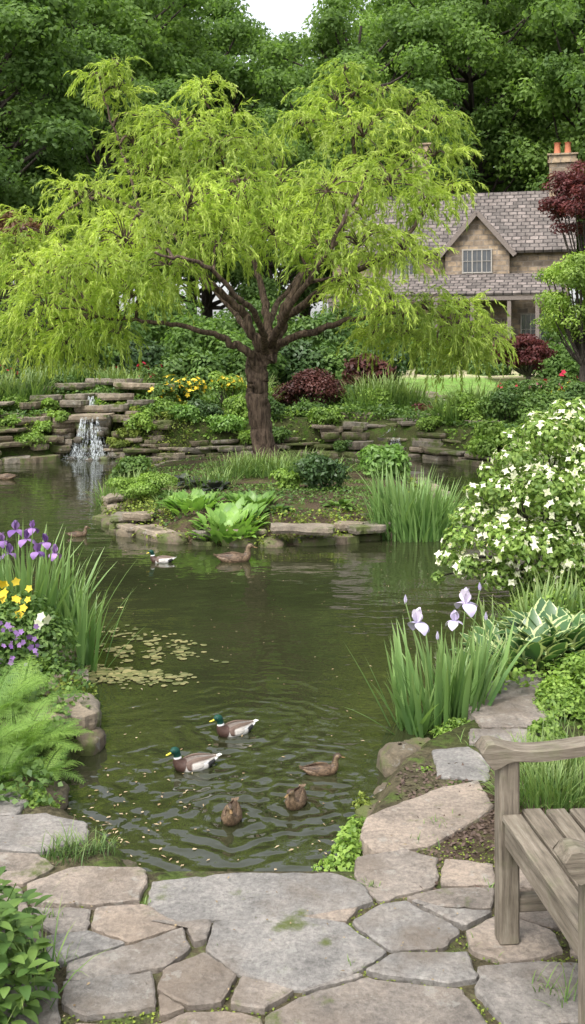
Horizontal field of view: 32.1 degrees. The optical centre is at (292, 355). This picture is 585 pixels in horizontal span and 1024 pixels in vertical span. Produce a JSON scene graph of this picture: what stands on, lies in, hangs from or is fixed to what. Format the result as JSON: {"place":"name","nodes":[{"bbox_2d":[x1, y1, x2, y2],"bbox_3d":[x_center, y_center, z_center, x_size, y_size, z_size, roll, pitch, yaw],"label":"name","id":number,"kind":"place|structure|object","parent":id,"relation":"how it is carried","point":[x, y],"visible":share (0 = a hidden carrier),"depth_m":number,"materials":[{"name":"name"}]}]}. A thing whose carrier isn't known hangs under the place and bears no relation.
{"place":"outdoors","nodes":[
{"label":"outdoors","id":0,"kind":"place"},
{"bbox_2d":[0,365,61,401],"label":"ornamental grass","id":1,"kind":"object","parent":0,"point":[35,386],"depth_m":20.85,"materials":[{"name":"plant"}]},
{"bbox_2d":[0,665,577,1023],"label":"flagstone patio","id":2,"kind":"structure","parent":0,"point":[135,939],"depth_m":3.29,"materials":[{"name":"stone"}]},
{"bbox_2d":[0,866,52,980],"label":"leafy plant","id":3,"kind":"object","parent":2,"relation":"on","point":[11,892],"visible":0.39,"depth_m":3.17,"materials":[{"name":"green plant"}]},
{"bbox_2d":[0,898,60,1023],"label":"leafy plant","id":4,"kind":"object","parent":2,"relation":"on","point":[26,964],"visible":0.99,"depth_m":2.89,"materials":[{"name":"green plant"}]},
{"bbox_2d":[7,876,105,1022],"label":"grass tuft","id":5,"kind":"object","parent":2,"relation":"on","point":[41,965],"visible":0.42,"depth_m":3.03,"materials":[{"name":"plant"}]},
{"bbox_2d":[1,782,578,1023],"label":"joint moss","id":6,"kind":"object","parent":2,"relation":"on","point":[493,1018],"visible":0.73,"depth_m":3.21,"materials":[{"name":"green plant"}]},
{"bbox_2d":[25,708,577,1007],"bbox_3d":[0.139,1.830,4.211,2.036,0.120,2.735,0,0,15],"label":"grass tuft","id":7,"kind":"object","parent":2,"relation":"on","point":[75,850],"visible":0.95,"depth_m":3.82,"materials":[{"name":"plant"}]},
{"bbox_2d":[474,735,584,1023],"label":"garden bench","id":8,"kind":"object","parent":2,"relation":"on","point":[521,841],"visible":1,"depth_m":3.20,"materials":[{"name":"brown wood"}]},
{"bbox_2d":[0,456,583,870],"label":"pond water","id":9,"kind":"structure","parent":0,"point":[290,690],"depth_m":6.56,"materials":[{"name":"liquid"}]},
{"bbox_2d":[166,747,221,771],"bbox_3d":[-0.480,1.955,4.933,0.286,0.142,0.108,0,0,-24],"label":"mallard drake","id":10,"kind":"object","parent":9,"relation":"on","point":[193,762],"visible":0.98,"depth_m":4.89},
{"bbox_2d":[85,607,359,802],"bbox_3d":[-0.594,1.994,6.111,1.086,0.004,4.076,0,0,-36],"label":"lily pad patch","id":11,"kind":"object","parent":9,"relation":"on","point":[128,672],"visible":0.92,"depth_m":6.43,"materials":[{"name":"plant"}]},
{"bbox_2d":[221,797,242,825],"bbox_3d":[-0.262,1.961,4.392,0.093,0.122,0.246,0,0,4],"label":"mallard hen","id":12,"kind":"object","parent":9,"relation":"on","point":[231,814],"visible":1,"depth_m":4.34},
{"bbox_2d":[209,714,257,737],"bbox_3d":[-0.309,1.955,5.383,0.287,0.142,0.108,0,0,-32],"label":"mallard drake","id":13,"kind":"object","parent":9,"relation":"on","point":[234,728],"visible":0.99,"depth_m":5.34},
{"bbox_2d":[284,783,306,810],"bbox_3d":[0.016,1.961,4.538,0.093,0.122,0.244,0,0,15],"label":"mallard hen","id":14,"kind":"object","parent":9,"relation":"on","point":[296,799],"visible":1,"depth_m":4.49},
{"bbox_2d":[299,753,344,775],"bbox_3d":[0.141,1.964,4.869,0.227,0.113,0.085,0,0,-8],"label":"mallard hen","id":15,"kind":"object","parent":9,"relation":"on","point":[319,769],"visible":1,"depth_m":4.85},
{"bbox_2d":[0,336,584,1023],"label":"ground","id":16,"kind":"structure","parent":0,"point":[388,796],"depth_m":6.00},
{"bbox_2d":[0,737,44,793],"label":"fern plant","id":17,"kind":"object","parent":16,"relation":"on","point":[3,761],"visible":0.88,"depth_m":4.54,"materials":[{"name":"green plant"}]},
{"bbox_2d":[0,661,56,724],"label":"fern plant","id":18,"kind":"object","parent":16,"relation":"on","point":[15,693],"visible":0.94,"depth_m":5.23,"materials":[{"name":"green plant"}]},
{"bbox_2d":[0,207,61,377],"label":"rust maple tree","id":19,"kind":"object","parent":16,"relation":"on","point":[14,223],"visible":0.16,"depth_m":24.68,"materials":[{"name":"green plant"}]},
{"bbox_2d":[0,693,79,754],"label":"fern plant","id":20,"kind":"object","parent":16,"relation":"on","point":[34,735],"visible":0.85,"depth_m":4.83,"materials":[{"name":"green plant"}]},
{"bbox_2d":[0,577,80,675],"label":"pansy plant","id":21,"kind":"object","parent":16,"relation":"on","point":[37,626],"visible":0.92,"depth_m":6.01,"materials":[{"name":"green plant"}]},
{"bbox_2d":[0,655,85,724],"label":"fern plant","id":22,"kind":"object","parent":16,"relation":"on","point":[20,676],"visible":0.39,"depth_m":5.48,"materials":[{"name":"green plant"}]},
{"bbox_2d":[4,743,85,792],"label":"fern plant","id":23,"kind":"object","parent":16,"relation":"on","point":[54,764],"visible":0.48,"depth_m":4.63,"materials":[{"name":"green plant"}]},
{"bbox_2d":[0,591,96,808],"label":"groundcover plant","id":24,"kind":"object","parent":16,"relation":"on","point":[38,760],"visible":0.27,"depth_m":5.20,"materials":[{"name":"green plant"}]},
{"bbox_2d":[0,0,129,273],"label":"deciduous tree","id":25,"kind":"object","parent":16,"relation":"on","point":[25,24],"visible":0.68,"depth_m":42.02,"materials":[{"name":"green plant"}]},
{"bbox_2d":[0,520,134,650],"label":"iris plant","id":26,"kind":"object","parent":16,"relation":"on","point":[43,584],"visible":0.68,"depth_m":6.61,"materials":[{"name":"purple plant"}]},
{"bbox_2d":[47,333,127,385],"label":"background shrub","id":27,"kind":"object","parent":16,"relation":"on","point":[113,356],"visible":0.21,"depth_m":26.83,"materials":[{"name":"green plant"}]},
{"bbox_2d":[49,578,140,670],"bbox_3d":[-1.380,1.728,6.553,0.514,0.724,0.828,0,0,-44],"label":"iris plant","id":28,"kind":"object","parent":16,"relation":"on","point":[84,651],"visible":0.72,"depth_m":6.44,"materials":[{"name":"green plant"}]},
{"bbox_2d":[0,22,216,312],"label":"deciduous tree","id":29,"kind":"object","parent":16,"relation":"on","point":[88,41],"visible":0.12,"depth_m":48.61,"materials":[{"name":"green plant"}]},
{"bbox_2d":[0,0,228,301],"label":"deciduous tree","id":30,"kind":"object","parent":16,"relation":"on","point":[119,17],"visible":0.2,"depth_m":59.13,"materials":[{"name":"green plant"}]},
{"bbox_2d":[108,455,153,479],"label":"green shrub","id":31,"kind":"object","parent":16,"relation":"on","point":[129,464],"visible":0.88,"depth_m":14.78,"materials":[{"name":"green plant"}]},
{"bbox_2d":[99,339,169,382],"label":"background shrub","id":32,"kind":"object","parent":16,"relation":"on","point":[152,355],"visible":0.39,"depth_m":27.61,"materials":[{"name":"green plant"}]},
{"bbox_2d":[105,471,179,501],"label":"spirea shrub","id":33,"kind":"object","parent":16,"relation":"on","point":[151,483],"visible":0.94,"depth_m":12.51,"materials":[{"name":"green plant"}]},
{"bbox_2d":[130,289,203,363],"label":"background shrub","id":34,"kind":"object","parent":16,"relation":"on","point":[157,332],"visible":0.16,"depth_m":33.20,"materials":[{"name":"green plant"}]},
{"bbox_2d":[163,374,210,404],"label":"azalea shrub","id":35,"kind":"object","parent":16,"relation":"on","point":[189,387],"visible":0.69,"depth_m":21.80,"materials":[{"name":"yellow plant"}]},
{"bbox_2d":[160,343,226,390],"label":"background shrub","id":36,"kind":"object","parent":16,"relation":"on","point":[207,363],"visible":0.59,"depth_m":26.66,"materials":[{"name":"green plant"}]},
{"bbox_2d":[155,488,232,516],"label":"hosta plant","id":37,"kind":"object","parent":16,"relation":"on","point":[196,501],"visible":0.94,"depth_m":11.50,"materials":[{"name":"green plant"}]},
{"bbox_2d":[109,0,289,315],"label":"deciduous tree","id":38,"kind":"object","parent":16,"relation":"on","point":[230,6],"visible":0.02,"depth_m":76.92,"materials":[{"name":"green plant"}]},
{"bbox_2d":[155,312,245,366],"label":"background shrub","id":39,"kind":"object","parent":16,"relation":"on","point":[181,340],"visible":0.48,"depth_m":31.39,"materials":[{"name":"green plant"}]},
{"bbox_2d":[110,11,300,349],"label":"deciduous tree","id":40,"kind":"object","parent":16,"relation":"on","point":[239,75],"visible":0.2,"depth_m":64.07,"materials":[{"name":"green plant"}]},
{"bbox_2d":[203,413,248,432],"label":"green shrub","id":41,"kind":"object","parent":16,"relation":"on","point":[221,423],"visible":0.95,"depth_m":20.45,"materials":[{"name":"green plant"}]},
{"bbox_2d":[206,371,246,406],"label":"azalea shrub","id":42,"kind":"object","parent":16,"relation":"on","point":[220,382],"visible":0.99,"depth_m":22.06,"materials":[{"name":"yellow plant"}]},
{"bbox_2d":[184,496,270,543],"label":"hosta plant","id":43,"kind":"object","parent":16,"relation":"on","point":[222,515],"visible":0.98,"depth_m":11.03,"materials":[{"name":"green plant"}]},
{"bbox_2d":[200,451,268,481],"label":"ornamental grass","id":44,"kind":"object","parent":16,"relation":"on","point":[241,468],"depth_m":13.97,"materials":[{"name":"plant"}]},
{"bbox_2d":[222,392,248,418],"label":"green shrub","id":45,"kind":"object","parent":16,"relation":"on","point":[237,403],"visible":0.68,"depth_m":21.07,"materials":[{"name":"green plant"}]},
{"bbox_2d":[214,336,289,388],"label":"background shrub","id":46,"kind":"object","parent":16,"relation":"on","point":[233,361],"visible":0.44,"depth_m":27.75,"materials":[{"name":"green plant"}]},
{"bbox_2d":[222,490,282,507],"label":"hosta plant","id":47,"kind":"object","parent":16,"relation":"on","point":[250,496],"visible":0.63,"depth_m":11.68,"materials":[{"name":"green plant"}]},
{"bbox_2d":[208,292,306,339],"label":"background shrub","id":48,"kind":"object","parent":16,"relation":"on","point":[257,305],"visible":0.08,"depth_m":34.37,"materials":[{"name":"green plant"}]},
{"bbox_2d":[0,53,518,461],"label":"willow tree","id":49,"kind":"object","parent":16,"relation":"on","point":[269,342],"visible":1,"depth_m":15.21,"materials":[{"name":"green plant"}]},
{"bbox_2d":[0,378,525,466],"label":"stacked stone bank","id":50,"kind":"structure","parent":16,"relation":"on","point":[65,439],"depth_m":19.99,"materials":[{"name":"stone"}]},
{"bbox_2d":[22,385,193,458],"bbox_3d":[-3.601,1.296,20.708,3.304,1.364,2.638,0,0,0],"label":"moss mat","id":51,"kind":"object","parent":50,"relation":"on","point":[163,415],"visible":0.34,"depth_m":20.19,"materials":[{"name":"green plant"}]},
{"bbox_2d":[463,418,510,457],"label":"green shrub","id":52,"kind":"object","parent":50,"relation":"on","point":[483,443],"visible":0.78,"depth_m":18.52,"materials":[{"name":"green plant"}]},
{"bbox_2d":[1,382,530,450],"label":"groundcover plant","id":53,"kind":"object","parent":16,"relation":"on","point":[280,416],"visible":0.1,"depth_m":20.74,"materials":[{"name":"green plant"}]},
{"bbox_2d":[199,127,335,320],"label":"deciduous tree","id":54,"kind":"object","parent":16,"relation":"on","point":[245,291],"visible":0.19,"depth_m":52.45,"materials":[{"name":"green plant"}]},
{"bbox_2d":[92,459,454,547],"bbox_3d":[-0.313,1.949,14.597,5.055,0.370,8.297,0,0,0],"label":"island stone edging","id":55,"kind":"object","parent":16,"relation":"on","point":[367,531],"visible":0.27,"depth_m":10.85,"materials":[{"name":"stone"}]},
{"bbox_2d":[100,459,433,544],"bbox_3d":[-0.298,1.827,13.796,4.914,0.350,6.468,0,0,0],"label":"groundcover plant","id":56,"kind":"object","parent":55,"relation":"on","point":[167,511],"visible":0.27,"depth_m":11.38,"materials":[{"name":"green plant"}]},
{"bbox_2d":[131,454,416,526],"bbox_3d":[-0.302,1.749,14.012,4.210,0.347,6.050,0,0,0],"label":"groundcover plant","id":57,"kind":"object","parent":16,"relation":"on","point":[199,472],"visible":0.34,"depth_m":12.60,"materials":[{"name":"green plant"}]},
{"bbox_2d":[269,468,302,489],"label":"groundcover plant","id":58,"kind":"object","parent":16,"relation":"on","point":[285,478],"visible":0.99,"depth_m":12.77,"materials":[{"name":"green plant"}]},
{"bbox_2d":[0,379,584,442],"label":"groundcover plant","id":59,"kind":"object","parent":16,"relation":"on","point":[401,409],"visible":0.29,"depth_m":21.13,"materials":[{"name":"green plant"}]},
{"bbox_2d":[198,31,393,321],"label":"deciduous tree","id":60,"kind":"object","parent":16,"relation":"on","point":[286,35],"visible":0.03,"depth_m":84.56,"materials":[{"name":"green plant"}]},
{"bbox_2d":[271,339,334,386],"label":"background shrub","id":61,"kind":"object","parent":16,"relation":"on","point":[301,355],"visible":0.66,"depth_m":28.54,"materials":[{"name":"green plant"}]},
{"bbox_2d":[278,367,346,404],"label":"red maple shrub","id":62,"kind":"object","parent":16,"relation":"on","point":[308,380],"visible":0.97,"depth_m":22.34,"materials":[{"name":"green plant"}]},
{"bbox_2d":[272,311,359,378],"bbox_3d":[0.431,-0.234,33.085,3.484,2.464,2.879,0,0,0],"label":"background shrub","id":63,"kind":"object","parent":16,"relation":"on","point":[332,337],"visible":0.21,"depth_m":32.48,"materials":[{"name":"green plant"}]},
{"bbox_2d":[288,451,352,490],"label":"green shrub","id":64,"kind":"object","parent":16,"relation":"on","point":[314,469],"visible":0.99,"depth_m":12.75,"materials":[{"name":"green plant"}]},
{"bbox_2d":[306,406,343,424],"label":"green shrub","id":65,"kind":"object","parent":16,"relation":"on","point":[323,415],"visible":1,"depth_m":20.88,"materials":[{"name":"green plant"}]},
{"bbox_2d":[311,340,371,386],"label":"background shrub","id":66,"kind":"object","parent":16,"relation":"on","point":[333,360],"visible":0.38,"depth_m":28.68,"materials":[{"name":"green plant"}]},
{"bbox_2d":[327,827,362,870],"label":"groundcover plant","id":67,"kind":"object","parent":16,"relation":"on","point":[353,844],"visible":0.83,"depth_m":3.94,"materials":[{"name":"green plant"}]},
{"bbox_2d":[312,298,407,374],"bbox_3d":[2.161,-0.643,35.795,3.806,3.026,3.302,0,0,-23],"label":"background shrub","id":68,"kind":"object","parent":16,"relation":"on","point":[335,314],"visible":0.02,"depth_m":35.71,"materials":[{"name":"green plant"}]},
{"bbox_2d":[244,0,481,250],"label":"deciduous tree","id":69,"kind":"object","parent":16,"relation":"on","point":[325,42],"visible":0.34,"depth_m":57.89,"materials":[{"name":"green plant"}]},
{"bbox_2d":[331,377,395,411],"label":"ornamental grass","id":70,"kind":"object","parent":16,"relation":"on","point":[361,398],"depth_m":21.90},
{"bbox_2d":[341,353,396,388],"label":"background shrub","id":71,"kind":"object","parent":16,"relation":"on","point":[381,367],"visible":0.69,"depth_m":25.81,"materials":[{"name":"red plant"}]},
{"bbox_2d":[356,442,411,479],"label":"green shrub","id":72,"kind":"object","parent":16,"relation":"on","point":[376,456],"visible":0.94,"depth_m":14.33,"materials":[{"name":"green plant"}]},
{"bbox_2d":[295,81,482,302],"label":"deciduous tree","id":73,"kind":"object","parent":16,"relation":"on","point":[348,145],"visible":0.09,"depth_m":53.73,"materials":[{"name":"green plant"}]},
{"bbox_2d":[277,0,516,180],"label":"deciduous tree","id":74,"kind":"object","parent":16,"relation":"on","point":[361,18],"visible":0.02,"depth_m":77.25,"materials":[{"name":"green plant"}]},
{"bbox_2d":[341,460,468,542],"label":"ornamental grass","id":75,"kind":"object","parent":16,"relation":"on","point":[408,523],"depth_m":11.02,"materials":[{"name":"plant"}]},
{"bbox_2d":[381,377,438,409],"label":"ornamental grass","id":76,"kind":"object","parent":16,"relation":"on","point":[419,398],"depth_m":22.20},
{"bbox_2d":[385,664,454,734],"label":"iris plant","id":77,"kind":"object","parent":16,"relation":"on","point":[426,722],"visible":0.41,"depth_m":5.37,"materials":[{"name":"green plant"}]},
{"bbox_2d":[342,582,535,737],"bbox_3d":[0.804,1.667,5.514,0.827,0.846,1.008,0,0,30],"label":"iris plant","id":78,"kind":"object","parent":16,"relation":"on","point":[441,677],"visible":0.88,"depth_m":5.42,"materials":[{"name":"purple plant"}]},
{"bbox_2d":[325,211,560,344],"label":"porch frame","id":79,"kind":"object","parent":16,"relation":"on","point":[495,233],"visible":0.3,"depth_m":45.57,"materials":[{"name":"wood"}]},
{"bbox_2d":[417,391,474,424],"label":"ornamental grass","id":80,"kind":"object","parent":16,"relation":"on","point":[440,408],"depth_m":20.27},
{"bbox_2d":[333,216,568,356],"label":"walls","id":81,"kind":"structure","parent":16,"relation":"on","point":[477,234],"depth_m":46.67,"materials":[{"name":"stone"}]},
{"bbox_2d":[322,190,576,297],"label":"roof","id":82,"kind":"structure","parent":81,"relation":"on","point":[518,221],"depth_m":47.45,"materials":[{"name":"tile"}]},
{"bbox_2d":[393,250,549,343],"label":"window glass","id":83,"kind":"object","parent":81,"relation":"in","point":[477,268],"visible":0.41,"depth_m":46.63,"materials":[{"name":"glass"}]},
{"bbox_2d":[342,0,584,193],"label":"deciduous tree","id":84,"kind":"object","parent":16,"relation":"on","point":[462,28],"visible":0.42,"depth_m":59.66,"materials":[{"name":"green plant"}]},
{"bbox_2d":[442,391,484,420],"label":"green shrub","id":85,"kind":"object","parent":16,"relation":"on","point":[474,414],"visible":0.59,"depth_m":20.23,"materials":[{"name":"green plant"}]},
{"bbox_2d":[434,612,517,708],"bbox_3d":[1.016,1.755,5.677,0.534,0.666,0.579,0,0,0],"label":"iris plant","id":86,"kind":"object","parent":16,"relation":"on","point":[504,656],"visible":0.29,"depth_m":5.66,"materials":[{"name":"green plant"}]},
{"bbox_2d":[382,5,583,191],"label":"deciduous tree","id":87,"kind":"object","parent":16,"relation":"on","point":[564,124],"visible":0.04,"depth_m":72.50,"materials":[{"name":"green plant"}]},
{"bbox_2d":[395,762,583,897],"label":"bark mulch","id":88,"kind":"object","parent":16,"relation":"on","point":[464,832],"visible":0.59,"depth_m":4.12,"materials":[{"name":"wood"}]},
{"bbox_2d":[475,386,526,423],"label":"green shrub","id":89,"kind":"object","parent":16,"relation":"on","point":[499,403],"visible":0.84,"depth_m":19.86,"materials":[{"name":"green plant"}]},
{"bbox_2d":[430,397,584,597],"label":"viburnum shrub","id":90,"kind":"object","parent":16,"relation":"on","point":[554,487],"visible":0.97,"depth_m":7.89,"materials":[{"name":"white plant"}]},
{"bbox_2d":[455,607,584,680],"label":"hosta plant","id":91,"kind":"object","parent":16,"relation":"on","point":[538,647],"visible":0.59,"depth_m":6.21,"materials":[{"name":"green plant"}]},
{"bbox_2d":[462,563,584,634],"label":"ornamental grass","id":92,"kind":"object","parent":16,"relation":"on","point":[576,592],"depth_m":7.07,"materials":[{"name":"plant"}]},
{"bbox_2d":[463,0,584,252],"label":"deciduous tree","id":93,"kind":"object","parent":16,"relation":"on","point":[567,18],"visible":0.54,"depth_m":57.60,"materials":[{"name":"green plant"}]},
{"bbox_2d":[491,333,556,385],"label":"shrub","id":94,"kind":"object","parent":16,"relation":"on","point":[533,354],"visible":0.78,"depth_m":26.59,"materials":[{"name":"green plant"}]},
{"bbox_2d":[476,757,584,814],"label":"grass tuft","id":95,"kind":"object","parent":16,"relation":"on","point":[536,789],"visible":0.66,"depth_m":4.25,"materials":[{"name":"plant"}]},
{"bbox_2d":[489,597,584,657],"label":"hosta plant","id":96,"kind":"object","parent":16,"relation":"on","point":[550,609],"visible":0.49,"depth_m":6.45,"materials":[{"name":"green plant"}]},
{"bbox_2d":[513,389,560,425],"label":"green shrub","id":97,"kind":"object","parent":16,"relation":"on","point":[535,403],"visible":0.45,"depth_m":19.59,"materials":[{"name":"green plant"}]},
{"bbox_2d":[491,571,584,732],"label":"groundcover plant","id":98,"kind":"object","parent":16,"relation":"on","point":[516,672],"visible":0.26,"depth_m":5.85,"materials":[{"name":"green plant"}]},
{"bbox_2d":[518,379,560,399],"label":"rose shrub","id":99,"kind":"object","parent":16,"relation":"on","point":[536,385],"visible":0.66,"depth_m":21.40,"materials":[{"name":"green plant"}]},
{"bbox_2d":[507,713,584,789],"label":"grass tuft","id":100,"kind":"object","parent":16,"relation":"on","point":[573,760],"visible":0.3,"depth_m":4.46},
{"bbox_2d":[526,715,568,741],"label":"groundcover plant","id":101,"kind":"object","parent":16,"relation":"on","point":[550,722],"visible":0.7,"depth_m":4.94,"materials":[{"name":"green plant"}]},
{"bbox_2d":[518,340,579,378],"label":"background shrub","id":102,"kind":"object","parent":16,"relation":"on","point":[563,359],"visible":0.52,"depth_m":33.45,"materials":[{"name":"green plant"}]},
{"bbox_2d":[530,250,584,382],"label":"lime maple tree","id":103,"kind":"object","parent":16,"relation":"on","point":[570,274],"visible":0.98,"depth_m":21.86,"materials":[{"name":"green plant"}]},
{"bbox_2d":[532,674,584,720],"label":"groundcover plant","id":104,"kind":"object","parent":16,"relation":"on","point":[562,699],"visible":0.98,"depth_m":5.36,"materials":[{"name":"green plant"}]},
{"bbox_2d":[537,160,584,296],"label":"red maple tree","id":105,"kind":"object","parent":16,"relation":"on","point":[560,205],"visible":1,"depth_m":29.85,"materials":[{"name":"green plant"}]},
{"bbox_2d":[556,650,584,690],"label":"green shrub","id":106,"kind":"object","parent":16,"relation":"on","point":[575,661],"visible":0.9,"depth_m":5.65,"materials":[{"name":"green plant"}]},
{"bbox_2d":[557,69,584,250],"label":"deciduous tree","id":107,"kind":"object","parent":16,"relation":"on","point":[578,81],"visible":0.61,"depth_m":52.22,"materials":[{"name":"green plant"}]},
{"bbox_2d":[11,0,582,321],"label":"sky","id":108,"kind":"structure","parent":0,"point":[280,16],"materials":[{"name":"white"}]},
{"bbox_2d":[335,369,434,406],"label":"ornamental grass","id":109,"kind":"object","parent":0,"point":[389,389],"depth_m":22.31,"materials":[{"name":"plant"}]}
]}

